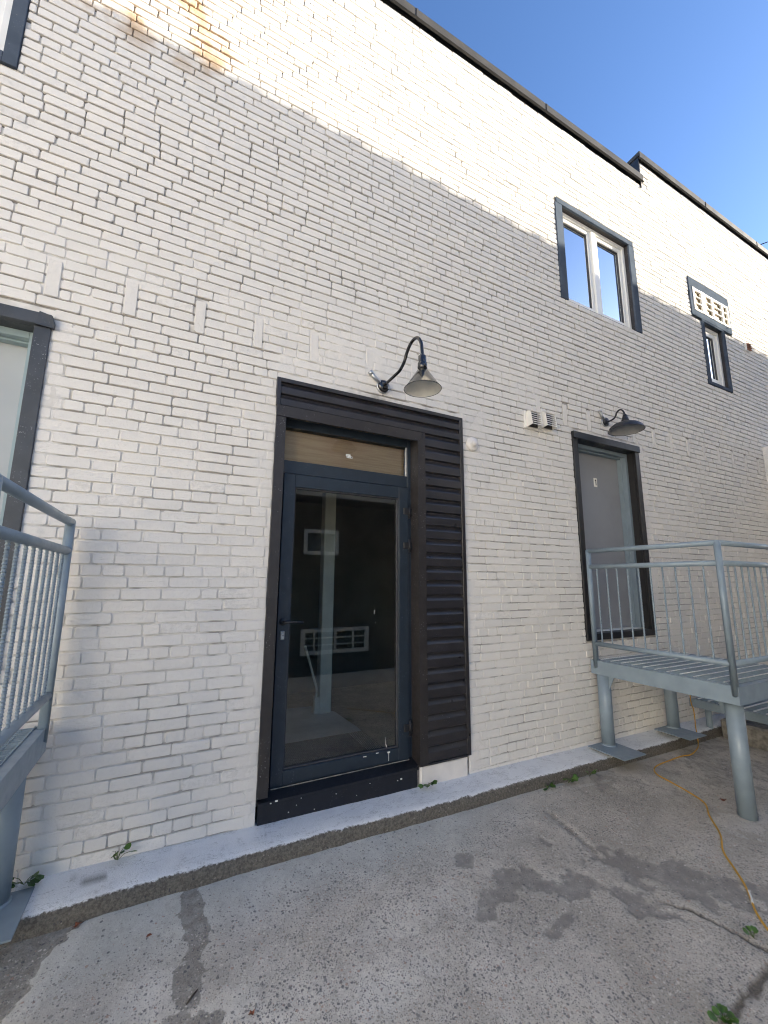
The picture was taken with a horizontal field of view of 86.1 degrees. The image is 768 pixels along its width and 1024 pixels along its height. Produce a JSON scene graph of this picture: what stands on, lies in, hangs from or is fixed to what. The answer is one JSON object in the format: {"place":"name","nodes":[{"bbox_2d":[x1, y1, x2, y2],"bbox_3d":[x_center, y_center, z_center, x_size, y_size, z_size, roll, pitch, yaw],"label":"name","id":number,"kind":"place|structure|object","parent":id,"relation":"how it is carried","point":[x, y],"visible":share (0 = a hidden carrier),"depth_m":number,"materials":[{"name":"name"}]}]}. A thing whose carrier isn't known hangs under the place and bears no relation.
{"place":"outdoors","nodes":[
{"label":"outdoors","id":0,"kind":"place"},
{"bbox_2d":[284,731,381,765],"bbox_3d":[-0.467,1.915,3.318,0.846,0.012,0.510,5,-11,-27],"label":"doormat","id":1,"kind":"object","parent":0,"point":[299,752],"visible":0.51,"depth_m":3.34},
{"bbox_2d":[0,681,767,1023],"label":"ground","id":2,"kind":"structure","parent":0,"point":[606,897],"depth_m":1.94,"materials":[{"name":"concrete"}]},
{"bbox_2d":[0,473,75,943],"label":"steel landing","id":3,"kind":"object","parent":2,"relation":"on","point":[22,751],"visible":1,"depth_m":1.83,"materials":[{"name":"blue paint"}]},
{"bbox_2d":[186,989,197,1004],"bbox_3d":[-0.743,1.875,1.590,0.008,0.010,0.060,-2,-10,13],"label":"twig","id":4,"kind":"object","parent":2,"relation":"on","point":[192,995],"visible":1,"depth_m":1.59,"materials":[{"name":"brown wood"}]},
{"bbox_2d":[0,713,725,946],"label":"curb","id":5,"kind":"structure","parent":2,"relation":"on","point":[63,900],"depth_m":2.43,"materials":[{"name":"grey concrete"}]},
{"bbox_2d":[11,871,43,888],"bbox_3d":[-1.738,1.777,1.974,0.165,0.070,0.080,5,-11,-27],"label":"weed","id":6,"kind":"object","parent":5,"relation":"on","point":[37,878],"visible":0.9,"depth_m":2.00,"materials":[{"name":"green plant"}]},
{"bbox_2d":[111,843,136,859],"bbox_3d":[-1.380,1.817,2.186,0.121,0.073,0.052,5,-11,-27],"label":"weed","id":7,"kind":"object","parent":5,"relation":"on","point":[127,846],"visible":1,"depth_m":2.19,"materials":[{"name":"green plant"}]},
{"bbox_2d":[418,780,436,788],"bbox_3d":[0.323,1.996,2.997,0.148,0.055,0.066,4,-10,-21],"label":"weed","id":8,"kind":"object","parent":5,"relation":"on","point":[420,786],"visible":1,"depth_m":3.00,"materials":[{"name":"green plant"}]},
{"bbox_2d":[0,0,767,882],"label":"brick building","id":9,"kind":"structure","parent":2,"relation":"on","point":[246,246],"depth_m":3.32,"materials":[{"name":"white brick"}]},
{"bbox_2d":[0,0,30,69],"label":"window","id":10,"kind":"structure","parent":9,"relation":"in","point":[13,13],"depth_m":2.55,"materials":[{"name":"grey metal"}]},
{"bbox_2d":[0,303,51,640],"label":"door","id":11,"kind":"structure","parent":9,"relation":"in","point":[24,344],"depth_m":2.34,"materials":[{"name":"grey paint"}]},
{"bbox_2d":[256,404,428,825],"bbox_3d":[-0.267,0.696,3.091,1.253,2.846,0.224,5,-11,-27],"label":"entrance door","id":12,"kind":"structure","parent":9,"relation":"in","point":[314,451],"depth_m":3.10,"materials":[{"name":"black metal"}]},
{"bbox_2d":[368,336,441,397],"bbox_3d":[0.150,-1.026,3.068,0.270,0.448,0.752,5,-11,-27],"label":"gooseneck lamp","id":13,"kind":"object","parent":9,"relation":"attached to","point":[422,382],"visible":1,"depth_m":2.90,"materials":[{"name":"metal"}]},
{"bbox_2d":[466,437,477,450],"bbox_3d":[0.812,-0.624,3.739,0.132,0.132,0.056,5,-11,-27],"label":"pipe cap","id":14,"kind":"object","parent":9,"relation":"attached to","point":[471,443],"visible":1,"depth_m":3.72,"materials":[{"name":"white plastic"}]},
{"bbox_2d":[523,410,542,430],"bbox_3d":[1.500,-0.930,4.123,0.178,0.180,0.094,5,-11,-27],"label":"vent hood","id":15,"kind":"object","parent":9,"relation":"attached to","point":[532,420],"visible":1,"depth_m":4.12,"materials":[{"name":"white plastic"}]},
{"bbox_2d":[539,411,556,431],"bbox_3d":[1.685,-0.936,4.220,0.181,0.182,0.094,5,-11,-27],"label":"vent hood","id":16,"kind":"object","parent":9,"relation":"attached to","point":[549,422],"visible":0.94,"depth_m":4.22,"materials":[{"name":"white plastic"}]},
{"bbox_2d":[554,197,642,333],"bbox_3d":[2.632,-3.022,5.283,1.512,1.351,0.342,5,-11,-27],"label":"window","id":17,"kind":"structure","parent":9,"relation":"in","point":[597,267],"depth_m":5.23,"materials":[{"name":"clear glass"}]},
{"bbox_2d":[571,430,655,640],"bbox_3d":[2.475,0.266,4.611,1.156,2.180,0.290,5,-11,-27],"label":"door","id":18,"kind":"structure","parent":9,"relation":"in","point":[607,472],"depth_m":4.72,"materials":[{"name":"grey paint"}]},
{"bbox_2d":[598,409,644,435],"bbox_3d":[2.621,-1.036,4.532,0.356,0.314,0.430,5,-11,-27],"label":"gooseneck lamp","id":19,"kind":"object","parent":9,"relation":"attached to","point":[625,426],"visible":1,"depth_m":4.57,"materials":[{"name":"metal"}]},
{"bbox_2d":[686,276,732,334],"bbox_3d":[5.080,-3.194,6.373,1.160,0.627,0.066,5,-11,-27],"label":"air conditioner grille","id":20,"kind":"object","parent":9,"relation":"attached to","point":[709,305],"visible":1,"depth_m":6.36,"materials":[{"name":"white metal"}]},
{"bbox_2d":[700,319,732,392],"bbox_3d":[4.989,-2.345,6.391,0.680,1.038,0.342,5,-11,-27],"label":"window","id":21,"kind":"structure","parent":9,"relation":"in","point":[714,340],"depth_m":6.36,"materials":[{"name":"black metal"}]},
{"bbox_2d":[744,342,751,351],"bbox_3d":[6.009,-2.721,6.774,0.130,0.140,0.054,5,-11,-27],"label":"wall vent","id":22,"kind":"object","parent":9,"relation":"attached to","point":[748,346],"depth_m":6.76,"materials":[{"name":"white plastic"}]},
{"bbox_2d":[543,782,555,790],"bbox_3d":[1.296,2.146,3.210,0.129,0.054,0.051,5,-11,-27],"label":"weed","id":23,"kind":"object","parent":2,"relation":"on","point":[550,785],"visible":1,"depth_m":3.22,"materials":[{"name":"green plant"}]},
{"bbox_2d":[563,774,578,782],"bbox_3d":[1.525,2.164,3.313,0.162,0.062,0.085,5,-11,-27],"label":"weed","id":24,"kind":"object","parent":2,"relation":"on","point":[575,777],"visible":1,"depth_m":3.31,"materials":[{"name":"green plant"}]},
{"bbox_2d":[585,540,767,821],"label":"steel landing","id":25,"kind":"object","parent":2,"relation":"on","point":[731,685],"visible":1,"depth_m":3.35,"materials":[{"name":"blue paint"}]},
{"bbox_2d":[654,695,767,930],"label":"extension cord","id":26,"kind":"object","parent":2,"relation":"on","point":[751,899],"visible":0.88,"depth_m":2.79,"materials":[{"name":"orange rubber"}]},
{"bbox_2d":[707,1002,738,1023],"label":"weed","id":27,"kind":"object","parent":2,"relation":"on","point":[729,1015],"visible":1,"depth_m":1.57,"materials":[{"name":"green plant"}]},
{"bbox_2d":[689,697,767,728],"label":"step","id":28,"kind":"object","parent":2,"relation":"on","point":[756,711],"visible":0.29,"depth_m":4.38,"materials":[{"name":"grey metal"}]},
{"bbox_2d":[720,718,767,751],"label":"concrete footing","id":29,"kind":"object","parent":2,"relation":"on","point":[757,733],"visible":0.24,"depth_m":4.20,"materials":[{"name":"beige concrete"}]},
{"bbox_2d":[742,925,758,937],"bbox_3d":[1.742,2.000,1.960,0.088,0.039,0.038,2,-10,-12],"label":"weed","id":30,"kind":"object","parent":2,"relation":"on","point":[751,928],"visible":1,"depth_m":1.96,"materials":[{"name":"green plant"}]},
{"bbox_2d":[762,447,767,483],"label":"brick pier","id":31,"kind":"structure","parent":2,"relation":"on","point":[765,452],"depth_m":6.45,"materials":[{"name":"white brick"}]},
{"bbox_2d":[406,0,767,249],"label":"sky","id":32,"kind":"structure","parent":0,"point":[681,84],"materials":[{"name":"blue"}]}
]}

